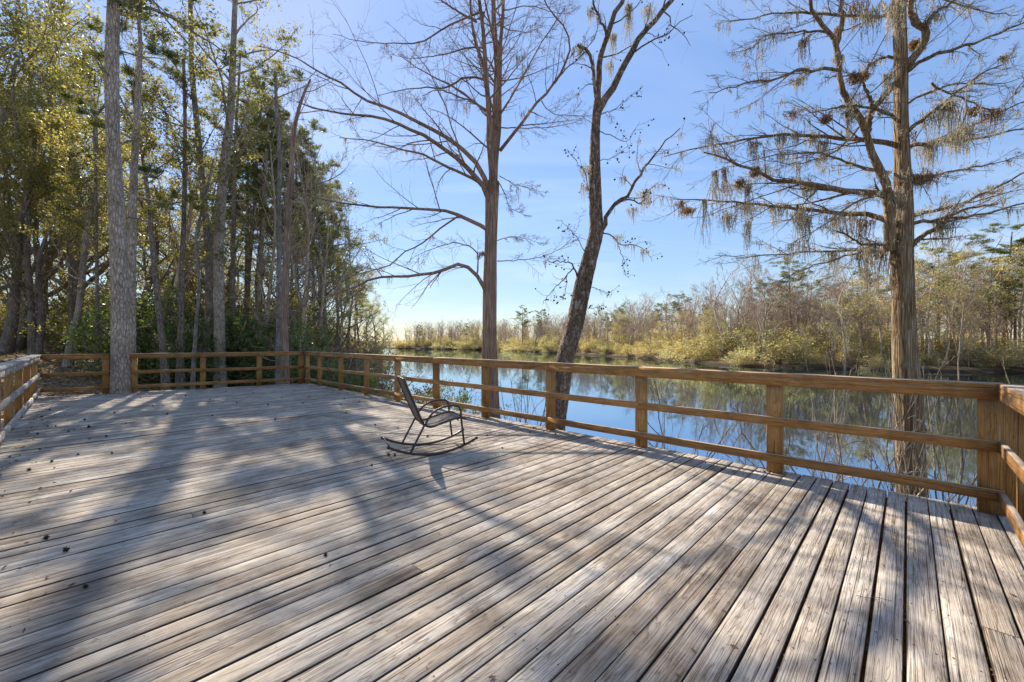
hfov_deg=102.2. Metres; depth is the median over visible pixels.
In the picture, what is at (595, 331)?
bare tree
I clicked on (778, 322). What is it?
bare tree
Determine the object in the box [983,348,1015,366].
bush
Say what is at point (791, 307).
bare tree
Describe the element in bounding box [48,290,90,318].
myrtle bush
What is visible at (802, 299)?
bare tree
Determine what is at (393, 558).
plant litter
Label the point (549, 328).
budding tree
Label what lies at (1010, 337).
bare tree
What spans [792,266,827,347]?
bare tree
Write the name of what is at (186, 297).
myrtle bush
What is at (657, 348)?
bush
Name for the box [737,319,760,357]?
budding tree
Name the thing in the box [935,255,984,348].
bare tree
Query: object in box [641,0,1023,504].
cypress tree
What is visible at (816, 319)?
bare tree
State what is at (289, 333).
myrtle bush
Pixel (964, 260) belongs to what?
bare tree
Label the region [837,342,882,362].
bush
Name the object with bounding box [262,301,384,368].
bare shrub
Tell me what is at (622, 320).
bare tree
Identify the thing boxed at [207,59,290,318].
pine tree
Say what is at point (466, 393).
bare shrub
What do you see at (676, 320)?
bare tree
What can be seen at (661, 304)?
pine tree
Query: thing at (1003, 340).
bush
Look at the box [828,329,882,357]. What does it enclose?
bush
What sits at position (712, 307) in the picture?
pine tree
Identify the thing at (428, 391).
myrtle bush
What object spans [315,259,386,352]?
oak tree
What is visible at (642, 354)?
bush
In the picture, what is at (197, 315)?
gum tree
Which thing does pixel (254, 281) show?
oak tree
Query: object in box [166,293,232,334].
bare shrub
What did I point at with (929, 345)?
bare tree
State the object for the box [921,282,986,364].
budding tree
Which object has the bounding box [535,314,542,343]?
bare tree
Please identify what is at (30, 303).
oak tree
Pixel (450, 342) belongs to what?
bush
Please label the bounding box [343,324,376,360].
bare shrub
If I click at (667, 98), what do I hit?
sky
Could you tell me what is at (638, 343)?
bush
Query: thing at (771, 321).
bare tree
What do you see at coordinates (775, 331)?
budding tree
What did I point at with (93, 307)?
shrub
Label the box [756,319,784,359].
budding tree
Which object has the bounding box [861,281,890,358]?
bare tree
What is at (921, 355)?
bush
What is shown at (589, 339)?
bush
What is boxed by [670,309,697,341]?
budding tree
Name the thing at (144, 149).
oak tree
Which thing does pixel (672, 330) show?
bare tree
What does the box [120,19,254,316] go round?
bare tree
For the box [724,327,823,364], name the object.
bush
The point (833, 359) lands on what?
bare shrub
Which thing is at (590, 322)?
budding tree
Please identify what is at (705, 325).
budding tree
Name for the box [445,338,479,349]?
bush
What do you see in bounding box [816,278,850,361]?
bare tree
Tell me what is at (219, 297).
pine tree
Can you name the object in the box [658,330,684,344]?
bush
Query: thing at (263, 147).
pine tree
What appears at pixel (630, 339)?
bare tree
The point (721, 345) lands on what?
bush
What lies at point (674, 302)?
pine tree
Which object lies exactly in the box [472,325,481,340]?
budding tree
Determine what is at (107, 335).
shrub
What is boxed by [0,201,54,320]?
oak tree
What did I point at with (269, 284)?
bare tree
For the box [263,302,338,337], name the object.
shrub
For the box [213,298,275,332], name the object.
myrtle bush
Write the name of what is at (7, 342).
oak tree
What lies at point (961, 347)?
bare tree
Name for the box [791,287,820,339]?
bare tree
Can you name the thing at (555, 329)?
bare tree
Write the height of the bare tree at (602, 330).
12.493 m
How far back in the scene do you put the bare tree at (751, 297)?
83.64 m
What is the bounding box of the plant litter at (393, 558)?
[7,398,998,677]
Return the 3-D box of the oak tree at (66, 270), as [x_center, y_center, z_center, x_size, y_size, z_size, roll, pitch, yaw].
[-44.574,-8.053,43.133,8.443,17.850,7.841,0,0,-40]
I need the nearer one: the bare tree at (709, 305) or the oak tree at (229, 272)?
the oak tree at (229, 272)
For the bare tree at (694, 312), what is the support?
on the ground
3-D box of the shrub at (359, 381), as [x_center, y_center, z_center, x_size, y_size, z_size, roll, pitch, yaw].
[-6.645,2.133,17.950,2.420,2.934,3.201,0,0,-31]
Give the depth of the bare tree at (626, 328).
128.37 m
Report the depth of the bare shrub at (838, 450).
6.07 m
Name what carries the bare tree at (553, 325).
on the ground
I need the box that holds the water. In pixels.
[368,348,1023,508]
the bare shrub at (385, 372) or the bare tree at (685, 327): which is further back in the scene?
the bare tree at (685, 327)
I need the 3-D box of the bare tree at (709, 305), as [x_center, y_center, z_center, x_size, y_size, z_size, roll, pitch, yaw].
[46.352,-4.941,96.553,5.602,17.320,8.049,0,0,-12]
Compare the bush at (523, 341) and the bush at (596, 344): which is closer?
the bush at (596, 344)
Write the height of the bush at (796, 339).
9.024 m
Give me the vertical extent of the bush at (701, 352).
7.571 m
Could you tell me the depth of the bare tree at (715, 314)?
80.30 m
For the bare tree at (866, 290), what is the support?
on the ground
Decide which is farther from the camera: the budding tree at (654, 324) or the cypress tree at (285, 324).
the budding tree at (654, 324)
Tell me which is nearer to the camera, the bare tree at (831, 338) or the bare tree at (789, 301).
the bare tree at (831, 338)
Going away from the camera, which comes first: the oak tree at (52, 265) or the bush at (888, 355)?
the oak tree at (52, 265)
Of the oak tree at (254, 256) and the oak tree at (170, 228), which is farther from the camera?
the oak tree at (254, 256)
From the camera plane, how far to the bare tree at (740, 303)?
81.00 m
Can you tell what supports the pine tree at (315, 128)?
on the ground
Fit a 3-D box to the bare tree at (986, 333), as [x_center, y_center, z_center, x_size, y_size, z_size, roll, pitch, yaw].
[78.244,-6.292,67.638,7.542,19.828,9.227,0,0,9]
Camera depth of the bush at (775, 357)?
70.45 m
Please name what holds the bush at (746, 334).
on the ground
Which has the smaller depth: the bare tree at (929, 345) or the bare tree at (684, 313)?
the bare tree at (929, 345)
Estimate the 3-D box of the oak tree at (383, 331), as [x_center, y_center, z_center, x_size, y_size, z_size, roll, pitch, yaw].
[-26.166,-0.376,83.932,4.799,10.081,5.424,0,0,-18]
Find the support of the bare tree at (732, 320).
on the ground
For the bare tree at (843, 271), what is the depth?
80.42 m
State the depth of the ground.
58.52 m
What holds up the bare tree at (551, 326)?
on the ground
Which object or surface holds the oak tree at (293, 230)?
on the ground
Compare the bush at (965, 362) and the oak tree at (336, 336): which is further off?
the bush at (965, 362)
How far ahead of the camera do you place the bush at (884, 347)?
67.43 m
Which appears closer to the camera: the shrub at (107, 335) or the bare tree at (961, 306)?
the shrub at (107, 335)
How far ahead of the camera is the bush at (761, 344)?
78.12 m
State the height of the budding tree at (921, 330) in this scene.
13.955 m
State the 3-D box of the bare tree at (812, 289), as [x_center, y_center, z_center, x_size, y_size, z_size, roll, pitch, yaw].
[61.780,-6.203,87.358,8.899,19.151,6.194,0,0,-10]
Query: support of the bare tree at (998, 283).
on the ground
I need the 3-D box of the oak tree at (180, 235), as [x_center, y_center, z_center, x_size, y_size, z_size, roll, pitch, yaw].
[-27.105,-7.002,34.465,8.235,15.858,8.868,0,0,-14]
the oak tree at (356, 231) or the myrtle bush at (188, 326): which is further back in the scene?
the oak tree at (356, 231)
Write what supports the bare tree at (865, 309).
on the ground
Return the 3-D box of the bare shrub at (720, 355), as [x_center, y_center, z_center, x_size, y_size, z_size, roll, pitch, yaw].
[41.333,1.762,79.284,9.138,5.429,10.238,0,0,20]
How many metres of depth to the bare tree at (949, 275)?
79.17 m
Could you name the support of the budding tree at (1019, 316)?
on the ground
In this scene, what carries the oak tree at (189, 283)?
on the ground
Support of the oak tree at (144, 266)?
on the ground
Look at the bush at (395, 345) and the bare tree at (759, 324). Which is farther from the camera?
the bush at (395, 345)
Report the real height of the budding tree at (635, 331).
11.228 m
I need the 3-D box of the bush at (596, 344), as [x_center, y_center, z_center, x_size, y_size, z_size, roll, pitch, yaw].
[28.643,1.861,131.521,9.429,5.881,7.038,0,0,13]
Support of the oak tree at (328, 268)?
on the ground
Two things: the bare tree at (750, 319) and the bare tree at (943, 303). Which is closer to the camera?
the bare tree at (943, 303)
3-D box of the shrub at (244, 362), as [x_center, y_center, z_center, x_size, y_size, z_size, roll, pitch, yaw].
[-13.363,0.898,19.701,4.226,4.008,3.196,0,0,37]
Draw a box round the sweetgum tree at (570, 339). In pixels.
[535,0,695,430]
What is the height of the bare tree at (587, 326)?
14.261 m
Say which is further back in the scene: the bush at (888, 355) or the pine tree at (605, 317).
the pine tree at (605, 317)
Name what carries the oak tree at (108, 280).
on the ground
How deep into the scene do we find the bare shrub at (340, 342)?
29.43 m
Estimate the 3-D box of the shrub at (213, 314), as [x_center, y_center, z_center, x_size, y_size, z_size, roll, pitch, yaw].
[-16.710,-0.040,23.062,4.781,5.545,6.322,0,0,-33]
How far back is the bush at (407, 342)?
238.12 m
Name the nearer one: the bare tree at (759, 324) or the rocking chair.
the rocking chair
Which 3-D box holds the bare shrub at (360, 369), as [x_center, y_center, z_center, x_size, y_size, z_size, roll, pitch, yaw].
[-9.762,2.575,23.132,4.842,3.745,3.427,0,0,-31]
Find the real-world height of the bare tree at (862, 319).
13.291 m
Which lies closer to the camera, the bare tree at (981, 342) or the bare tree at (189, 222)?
the bare tree at (189, 222)
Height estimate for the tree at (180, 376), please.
16.230 m
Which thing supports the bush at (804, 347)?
on the ground
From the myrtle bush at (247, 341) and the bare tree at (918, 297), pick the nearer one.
the myrtle bush at (247, 341)
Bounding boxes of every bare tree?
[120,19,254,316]
[225,99,308,333]
[249,65,333,342]
[293,145,366,339]
[326,188,376,345]
[454,321,461,339]
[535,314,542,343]
[538,319,549,341]
[544,313,562,338]
[546,315,555,338]
[549,314,560,342]
[583,312,594,342]
[584,312,594,343]
[591,320,599,339]
[592,301,611,342]
[597,310,611,339]
[597,315,606,343]
[607,309,623,344]
[616,301,630,345]
[619,300,637,345]
[622,299,645,352]
[624,309,631,339]
[628,293,654,348]
[632,293,651,348]
[636,295,655,346]
[639,293,661,353]
[639,308,656,347]
[650,289,677,337]
[656,297,675,339]
[660,305,678,337]
[667,308,681,338]
[673,290,694,344]
[675,291,696,335]
[675,295,697,344]
[679,286,704,350]
[682,284,704,348]
[687,253,749,358]
[689,276,722,342]
[699,281,723,342]
[700,282,742,340]
[704,290,729,355]
[711,297,733,339]
[724,260,758,347]
[725,268,754,329]
[725,302,745,339]
[731,255,772,342]
[732,274,763,330]
[733,256,810,352]
[735,285,785,340]
[743,295,760,338]
[747,267,794,350]
[748,272,775,361]
[754,268,803,328]
[761,296,782,334]
[765,293,787,336]
[768,271,814,343]
[777,275,808,338]
[787,278,820,351]
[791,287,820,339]
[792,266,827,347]
[795,268,830,330]
[806,290,840,349]
[814,241,881,363]
[816,262,857,344]
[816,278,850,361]
[820,280,868,359]
[821,262,863,328]
[821,265,858,348]
[844,256,888,336]
[849,273,886,348]
[849,285,884,343]
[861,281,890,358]
[869,252,924,328]
[870,270,890,346]
[881,235,954,326]
[915,260,952,363]
[915,262,942,332]
[928,234,977,337]
[929,235,1002,364]
[931,231,987,338]
[933,246,993,365]
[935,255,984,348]
[941,271,989,334]
[957,263,1022,343]
[967,263,1012,350]
[969,243,1023,348]
[973,258,1021,316]
[983,278,1023,347]
[992,271,1023,347]
[1010,252,1023,289]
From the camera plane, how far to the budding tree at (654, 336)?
104.37 m
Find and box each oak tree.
[0,0,159,310]
[0,0,176,330]
[0,0,179,348]
[0,2,129,349]
[0,4,180,349]
[0,10,131,254]
[0,62,160,367]
[0,74,59,349]
[0,82,64,355]
[0,103,80,352]
[0,163,108,354]
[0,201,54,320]
[2,76,107,331]
[3,166,108,301]
[6,85,92,311]
[31,191,139,296]
[39,36,170,376]
[43,20,212,390]
[44,128,227,330]
[60,157,163,299]
[101,162,252,308]
[108,113,271,305]
[128,163,244,303]
[136,191,247,298]
[136,227,175,297]
[139,208,242,298]
[147,213,243,295]
[148,232,236,318]
[155,212,255,317]
[159,196,283,308]
[224,223,294,329]
[224,233,274,304]
[233,182,352,336]
[236,251,268,305]
[242,250,273,308]
[256,179,360,325]
[264,183,393,351]
[271,230,360,343]
[298,231,383,351]
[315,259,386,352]
[344,284,382,350]
[350,291,391,349]
[352,293,393,346]
[373,317,393,351]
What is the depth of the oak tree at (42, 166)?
21.15 m
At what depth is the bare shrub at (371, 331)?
39.71 m
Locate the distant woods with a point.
(785, 315)
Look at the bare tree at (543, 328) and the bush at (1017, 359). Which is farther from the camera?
the bare tree at (543, 328)
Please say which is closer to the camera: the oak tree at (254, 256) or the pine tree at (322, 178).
the pine tree at (322, 178)
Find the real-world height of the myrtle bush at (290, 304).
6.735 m
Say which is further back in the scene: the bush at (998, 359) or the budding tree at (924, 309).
the budding tree at (924, 309)
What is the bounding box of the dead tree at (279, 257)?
[248,67,319,384]
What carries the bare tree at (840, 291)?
on the ground
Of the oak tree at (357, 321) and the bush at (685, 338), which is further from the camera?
the bush at (685, 338)
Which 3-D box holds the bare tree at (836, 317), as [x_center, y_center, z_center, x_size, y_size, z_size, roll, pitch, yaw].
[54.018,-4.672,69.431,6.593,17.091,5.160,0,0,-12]
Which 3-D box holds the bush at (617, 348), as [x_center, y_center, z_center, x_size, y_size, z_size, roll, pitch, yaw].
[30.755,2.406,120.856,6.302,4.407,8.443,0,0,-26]
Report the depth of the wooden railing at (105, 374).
10.67 m
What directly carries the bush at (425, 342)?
on the ground
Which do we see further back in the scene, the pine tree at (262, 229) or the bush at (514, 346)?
the bush at (514, 346)
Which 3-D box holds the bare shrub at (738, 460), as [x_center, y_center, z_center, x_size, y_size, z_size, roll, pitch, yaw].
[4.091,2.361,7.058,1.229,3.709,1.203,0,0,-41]
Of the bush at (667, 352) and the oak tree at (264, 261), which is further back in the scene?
the bush at (667, 352)
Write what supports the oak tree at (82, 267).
on the ground
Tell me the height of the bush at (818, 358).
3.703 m
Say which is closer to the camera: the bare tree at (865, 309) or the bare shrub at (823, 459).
the bare shrub at (823, 459)
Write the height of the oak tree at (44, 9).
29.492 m
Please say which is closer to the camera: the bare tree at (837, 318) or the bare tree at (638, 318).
the bare tree at (837, 318)
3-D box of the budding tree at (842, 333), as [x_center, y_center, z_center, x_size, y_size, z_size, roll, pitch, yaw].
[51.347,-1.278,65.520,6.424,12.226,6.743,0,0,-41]
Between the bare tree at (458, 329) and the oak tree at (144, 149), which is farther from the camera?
the bare tree at (458, 329)
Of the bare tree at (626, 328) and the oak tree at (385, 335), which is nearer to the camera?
the oak tree at (385, 335)
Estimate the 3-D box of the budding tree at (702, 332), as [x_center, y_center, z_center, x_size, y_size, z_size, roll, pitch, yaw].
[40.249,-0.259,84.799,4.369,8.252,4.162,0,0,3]
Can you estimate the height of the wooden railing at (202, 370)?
1.059 m
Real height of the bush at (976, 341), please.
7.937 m
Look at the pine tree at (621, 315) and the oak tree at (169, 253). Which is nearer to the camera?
the oak tree at (169, 253)
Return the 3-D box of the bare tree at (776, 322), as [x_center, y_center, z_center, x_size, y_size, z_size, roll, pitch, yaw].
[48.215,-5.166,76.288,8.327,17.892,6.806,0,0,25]
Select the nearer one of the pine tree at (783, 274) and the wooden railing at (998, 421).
the wooden railing at (998, 421)
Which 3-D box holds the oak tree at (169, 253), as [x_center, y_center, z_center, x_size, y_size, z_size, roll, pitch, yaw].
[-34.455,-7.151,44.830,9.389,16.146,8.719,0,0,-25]
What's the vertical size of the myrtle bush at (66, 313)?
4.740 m
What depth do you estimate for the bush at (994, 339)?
80.83 m
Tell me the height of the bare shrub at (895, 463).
4.015 m
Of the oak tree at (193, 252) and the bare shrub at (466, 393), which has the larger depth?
the oak tree at (193, 252)
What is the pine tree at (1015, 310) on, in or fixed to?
on the ground
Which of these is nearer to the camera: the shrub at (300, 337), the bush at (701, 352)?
the shrub at (300, 337)
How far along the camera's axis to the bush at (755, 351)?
74.83 m
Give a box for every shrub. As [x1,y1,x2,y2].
[54,277,251,384]
[60,284,271,378]
[82,288,200,334]
[84,301,202,373]
[147,302,301,383]
[155,320,237,388]
[164,296,252,330]
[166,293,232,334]
[197,322,272,387]
[240,315,337,384]
[241,325,344,386]
[249,308,358,380]
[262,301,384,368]
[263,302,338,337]
[264,327,372,387]
[323,322,365,351]
[325,350,363,390]
[330,324,375,370]
[331,318,396,383]
[331,322,388,366]
[331,359,383,396]
[331,360,381,387]
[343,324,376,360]
[365,328,430,400]
[415,370,480,414]
[440,386,511,419]
[498,324,563,426]
[642,343,732,461]
[711,337,746,359]
[726,387,793,471]
[733,329,950,500]
[761,347,883,485]
[789,344,1009,506]
[820,344,864,365]
[825,236,1004,508]
[919,336,1023,365]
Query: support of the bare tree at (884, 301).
on the ground
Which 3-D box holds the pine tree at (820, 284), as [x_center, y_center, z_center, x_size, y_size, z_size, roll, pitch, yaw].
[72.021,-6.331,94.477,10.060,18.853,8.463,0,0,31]
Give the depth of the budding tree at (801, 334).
68.83 m
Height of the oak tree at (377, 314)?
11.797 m
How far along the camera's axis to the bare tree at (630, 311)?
124.61 m
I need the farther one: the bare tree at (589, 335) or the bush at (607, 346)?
the bare tree at (589, 335)
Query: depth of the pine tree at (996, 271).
69.77 m
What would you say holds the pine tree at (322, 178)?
on the ground
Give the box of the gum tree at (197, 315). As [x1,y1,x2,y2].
[176,144,255,388]
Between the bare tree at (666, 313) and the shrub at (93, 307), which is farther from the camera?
the bare tree at (666, 313)
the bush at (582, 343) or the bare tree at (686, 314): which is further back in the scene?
the bush at (582, 343)
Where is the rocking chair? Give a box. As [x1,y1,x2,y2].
[381,376,477,455]
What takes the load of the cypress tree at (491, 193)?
on the ground
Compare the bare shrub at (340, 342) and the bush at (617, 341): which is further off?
the bush at (617, 341)
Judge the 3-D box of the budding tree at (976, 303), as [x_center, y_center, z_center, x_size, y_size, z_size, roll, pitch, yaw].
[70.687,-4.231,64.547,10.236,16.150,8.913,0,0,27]
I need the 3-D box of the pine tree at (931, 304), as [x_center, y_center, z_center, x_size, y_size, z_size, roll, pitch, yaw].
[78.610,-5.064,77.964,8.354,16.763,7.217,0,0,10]
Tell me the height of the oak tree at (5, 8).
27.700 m
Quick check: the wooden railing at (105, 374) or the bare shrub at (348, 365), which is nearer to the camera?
the wooden railing at (105, 374)
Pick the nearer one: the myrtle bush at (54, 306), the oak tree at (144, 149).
the oak tree at (144, 149)
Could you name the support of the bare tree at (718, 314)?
on the ground
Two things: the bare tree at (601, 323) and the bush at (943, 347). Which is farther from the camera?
the bare tree at (601, 323)
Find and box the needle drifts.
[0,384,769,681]
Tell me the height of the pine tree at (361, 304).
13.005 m
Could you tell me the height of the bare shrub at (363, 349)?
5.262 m
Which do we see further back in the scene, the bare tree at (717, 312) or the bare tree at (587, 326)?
the bare tree at (587, 326)
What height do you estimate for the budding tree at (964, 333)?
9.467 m
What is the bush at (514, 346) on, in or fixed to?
on the ground
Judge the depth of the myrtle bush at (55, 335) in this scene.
23.51 m
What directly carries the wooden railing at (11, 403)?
on the deck
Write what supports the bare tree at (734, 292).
on the ground
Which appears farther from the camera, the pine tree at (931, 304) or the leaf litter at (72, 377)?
the pine tree at (931, 304)
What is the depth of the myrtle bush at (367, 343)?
38.35 m
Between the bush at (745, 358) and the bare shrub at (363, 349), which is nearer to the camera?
the bare shrub at (363, 349)
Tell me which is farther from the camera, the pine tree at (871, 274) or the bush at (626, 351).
the bush at (626, 351)
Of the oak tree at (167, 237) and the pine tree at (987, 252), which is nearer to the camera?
the oak tree at (167, 237)
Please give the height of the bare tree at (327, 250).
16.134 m
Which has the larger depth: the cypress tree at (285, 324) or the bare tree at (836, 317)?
the bare tree at (836, 317)
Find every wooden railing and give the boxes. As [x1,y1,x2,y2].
[0,355,40,445]
[40,354,109,393]
[129,351,303,391]
[303,351,1023,520]
[998,384,1023,547]
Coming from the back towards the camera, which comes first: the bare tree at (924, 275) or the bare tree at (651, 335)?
the bare tree at (651, 335)
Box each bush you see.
[0,291,27,338]
[0,297,100,347]
[9,299,194,361]
[20,282,139,353]
[34,261,109,349]
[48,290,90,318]
[136,276,229,322]
[136,302,246,379]
[189,292,262,311]
[212,301,275,383]
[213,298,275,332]
[227,297,335,386]
[240,281,334,348]
[256,314,346,384]
[333,337,378,365]
[341,350,393,372]
[349,367,423,402]
[351,328,395,385]
[387,378,464,410]
[391,339,405,347]
[392,338,414,348]
[421,338,430,345]
[431,338,454,348]
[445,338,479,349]
[499,336,525,350]
[511,336,534,345]
[519,336,547,349]
[537,335,558,352]
[577,334,594,350]
[579,333,613,347]
[580,339,601,352]
[588,338,604,351]
[592,333,633,352]
[595,341,614,351]
[610,342,624,353]
[618,343,639,355]
[619,332,645,347]
[629,344,653,357]
[630,335,685,357]
[635,336,652,347]
[636,332,664,354]
[655,334,720,362]
[655,344,677,357]
[656,337,713,358]
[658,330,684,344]
[660,327,718,354]
[698,321,770,353]
[703,324,782,359]
[709,332,737,354]
[710,332,803,357]
[719,345,757,365]
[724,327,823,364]
[734,344,774,360]
[756,325,797,346]
[760,351,787,362]
[769,324,834,345]
[772,336,823,358]
[778,355,797,363]
[790,328,855,351]
[800,348,843,364]
[808,335,869,361]
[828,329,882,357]
[830,340,873,365]
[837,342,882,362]
[853,320,952,361]
[858,350,891,370]
[867,348,891,362]
[889,328,986,362]
[919,328,1012,354]
[919,342,945,361]
[919,351,935,365]
[922,352,949,365]
[943,341,1020,365]
[950,332,1022,356]
[951,354,995,366]
[974,335,1023,368]
[978,332,1022,347]
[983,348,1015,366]
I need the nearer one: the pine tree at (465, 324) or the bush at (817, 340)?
the bush at (817, 340)
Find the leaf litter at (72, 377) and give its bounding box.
[0,347,388,420]
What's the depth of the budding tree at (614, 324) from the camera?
129.13 m
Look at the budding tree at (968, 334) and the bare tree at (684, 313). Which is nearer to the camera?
the budding tree at (968, 334)
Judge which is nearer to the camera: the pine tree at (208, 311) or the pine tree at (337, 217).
the pine tree at (208, 311)
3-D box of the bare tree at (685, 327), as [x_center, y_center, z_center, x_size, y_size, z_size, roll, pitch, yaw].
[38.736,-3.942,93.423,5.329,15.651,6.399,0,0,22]
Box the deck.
[0,383,1023,681]
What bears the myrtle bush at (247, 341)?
on the ground
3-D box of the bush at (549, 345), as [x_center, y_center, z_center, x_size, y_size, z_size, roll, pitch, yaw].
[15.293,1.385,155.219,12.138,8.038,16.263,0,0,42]
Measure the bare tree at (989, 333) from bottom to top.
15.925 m
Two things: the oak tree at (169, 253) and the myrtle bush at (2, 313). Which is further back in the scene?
the oak tree at (169, 253)
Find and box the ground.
[0,341,1023,670]
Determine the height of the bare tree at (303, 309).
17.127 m
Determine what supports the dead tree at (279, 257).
on the ground
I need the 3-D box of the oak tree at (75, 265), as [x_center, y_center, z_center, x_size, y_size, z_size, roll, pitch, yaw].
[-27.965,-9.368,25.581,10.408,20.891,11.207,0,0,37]
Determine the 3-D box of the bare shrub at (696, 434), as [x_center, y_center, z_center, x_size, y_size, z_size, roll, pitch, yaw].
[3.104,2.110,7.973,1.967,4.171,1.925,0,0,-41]
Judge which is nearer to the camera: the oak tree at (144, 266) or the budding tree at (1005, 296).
the oak tree at (144, 266)
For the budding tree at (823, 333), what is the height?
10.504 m
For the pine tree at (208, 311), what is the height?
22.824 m
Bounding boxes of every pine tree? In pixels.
[16,0,238,393]
[55,0,205,352]
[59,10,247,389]
[94,0,252,387]
[156,0,303,387]
[177,22,287,319]
[187,83,275,293]
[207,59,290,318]
[211,43,313,319]
[212,110,308,249]
[213,110,302,326]
[247,118,343,321]
[267,155,337,304]
[281,151,347,336]
[293,179,360,309]
[311,221,363,345]
[343,266,375,344]
[415,324,425,346]
[462,323,470,334]
[511,305,531,346]
[532,309,547,335]
[601,312,614,344]
[610,302,627,327]
[651,303,670,334]
[663,294,690,322]
[694,296,725,325]
[752,280,783,325]
[764,260,814,338]
[802,273,846,313]
[844,266,890,313]
[914,242,977,352]
[915,269,960,356]
[940,251,994,308]
[959,253,1023,343]
[965,222,1023,352]
[986,239,1023,348]
[987,274,1023,346]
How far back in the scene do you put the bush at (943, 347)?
67.55 m
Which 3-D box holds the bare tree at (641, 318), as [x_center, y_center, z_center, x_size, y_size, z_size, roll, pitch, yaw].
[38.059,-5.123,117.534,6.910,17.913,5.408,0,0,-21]
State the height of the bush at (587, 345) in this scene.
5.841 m
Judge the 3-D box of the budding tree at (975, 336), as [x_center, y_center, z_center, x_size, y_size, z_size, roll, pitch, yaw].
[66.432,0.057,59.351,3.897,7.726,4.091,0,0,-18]
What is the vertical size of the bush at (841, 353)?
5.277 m
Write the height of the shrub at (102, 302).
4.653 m
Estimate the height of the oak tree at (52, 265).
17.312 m
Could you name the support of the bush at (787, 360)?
on the ground
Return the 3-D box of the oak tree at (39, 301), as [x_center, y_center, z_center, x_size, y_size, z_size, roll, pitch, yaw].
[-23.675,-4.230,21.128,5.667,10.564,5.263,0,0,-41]
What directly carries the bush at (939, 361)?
on the ground
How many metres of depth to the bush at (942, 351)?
65.19 m
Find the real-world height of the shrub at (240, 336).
4.768 m
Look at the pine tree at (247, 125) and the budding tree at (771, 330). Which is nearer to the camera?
the pine tree at (247, 125)
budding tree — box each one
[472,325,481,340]
[544,325,551,341]
[584,318,598,338]
[604,312,626,340]
[610,325,622,342]
[624,317,644,341]
[644,312,664,340]
[644,327,660,346]
[649,321,668,355]
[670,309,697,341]
[693,314,714,350]
[698,308,721,339]
[698,320,716,357]
[701,307,732,346]
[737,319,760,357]
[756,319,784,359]
[765,320,785,345]
[787,323,812,350]
[799,306,834,358]
[807,294,862,368]
[835,273,890,357]
[838,286,887,362]
[862,308,890,345]
[877,276,940,338]
[887,273,953,350]
[914,244,998,358]
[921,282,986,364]
[929,262,1000,349]
[941,306,983,347]
[954,317,997,366]
[956,301,1001,345]
[967,271,1022,341]
[981,244,1023,344]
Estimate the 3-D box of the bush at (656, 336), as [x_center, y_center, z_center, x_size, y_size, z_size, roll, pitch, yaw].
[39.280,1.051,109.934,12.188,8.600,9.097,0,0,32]
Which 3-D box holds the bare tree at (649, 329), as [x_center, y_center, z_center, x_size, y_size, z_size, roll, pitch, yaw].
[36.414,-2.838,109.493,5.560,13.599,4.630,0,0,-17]
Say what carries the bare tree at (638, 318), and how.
on the ground
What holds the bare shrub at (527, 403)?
on the ground
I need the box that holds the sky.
[0,0,1023,341]
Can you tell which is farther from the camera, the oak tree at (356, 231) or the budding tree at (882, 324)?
the budding tree at (882, 324)
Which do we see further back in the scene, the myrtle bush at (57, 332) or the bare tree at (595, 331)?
the bare tree at (595, 331)
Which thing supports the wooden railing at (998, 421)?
on the deck
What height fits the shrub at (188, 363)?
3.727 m
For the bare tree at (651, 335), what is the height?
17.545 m
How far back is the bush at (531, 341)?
172.65 m
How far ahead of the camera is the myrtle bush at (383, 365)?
34.87 m
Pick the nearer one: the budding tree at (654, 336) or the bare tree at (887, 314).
the bare tree at (887, 314)
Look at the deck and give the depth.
2.66 m
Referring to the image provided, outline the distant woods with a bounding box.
[416,269,1023,352]
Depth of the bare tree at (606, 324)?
140.79 m
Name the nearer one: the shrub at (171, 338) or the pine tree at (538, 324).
the shrub at (171, 338)
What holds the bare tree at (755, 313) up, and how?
on the ground
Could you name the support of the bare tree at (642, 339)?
on the ground
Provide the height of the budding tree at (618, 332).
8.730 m
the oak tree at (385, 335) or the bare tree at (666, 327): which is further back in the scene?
the bare tree at (666, 327)
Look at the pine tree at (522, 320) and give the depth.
179.88 m
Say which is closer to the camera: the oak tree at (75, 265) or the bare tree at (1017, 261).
the oak tree at (75, 265)
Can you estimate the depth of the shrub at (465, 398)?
11.47 m
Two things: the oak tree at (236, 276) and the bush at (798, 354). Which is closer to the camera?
the oak tree at (236, 276)
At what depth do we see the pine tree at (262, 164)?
28.40 m
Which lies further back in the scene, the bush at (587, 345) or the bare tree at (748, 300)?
the bush at (587, 345)
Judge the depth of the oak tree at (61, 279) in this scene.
34.65 m
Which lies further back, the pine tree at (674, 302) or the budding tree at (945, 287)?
the pine tree at (674, 302)
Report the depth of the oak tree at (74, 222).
17.94 m
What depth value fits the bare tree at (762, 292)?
76.40 m
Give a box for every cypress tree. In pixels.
[208,0,614,418]
[260,68,359,383]
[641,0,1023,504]
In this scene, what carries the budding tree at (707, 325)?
on the ground
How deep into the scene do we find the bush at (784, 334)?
85.57 m
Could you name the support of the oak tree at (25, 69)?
on the ground
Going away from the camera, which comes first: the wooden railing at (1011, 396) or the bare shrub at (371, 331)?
the wooden railing at (1011, 396)
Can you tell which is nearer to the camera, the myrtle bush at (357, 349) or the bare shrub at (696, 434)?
the bare shrub at (696, 434)
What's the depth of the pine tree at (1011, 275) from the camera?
80.95 m
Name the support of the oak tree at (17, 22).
on the ground
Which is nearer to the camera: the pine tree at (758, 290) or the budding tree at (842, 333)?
the budding tree at (842, 333)
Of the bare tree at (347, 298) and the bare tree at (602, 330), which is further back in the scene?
the bare tree at (602, 330)
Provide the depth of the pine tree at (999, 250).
74.59 m
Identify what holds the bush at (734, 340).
on the ground
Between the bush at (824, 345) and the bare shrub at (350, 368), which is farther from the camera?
the bush at (824, 345)

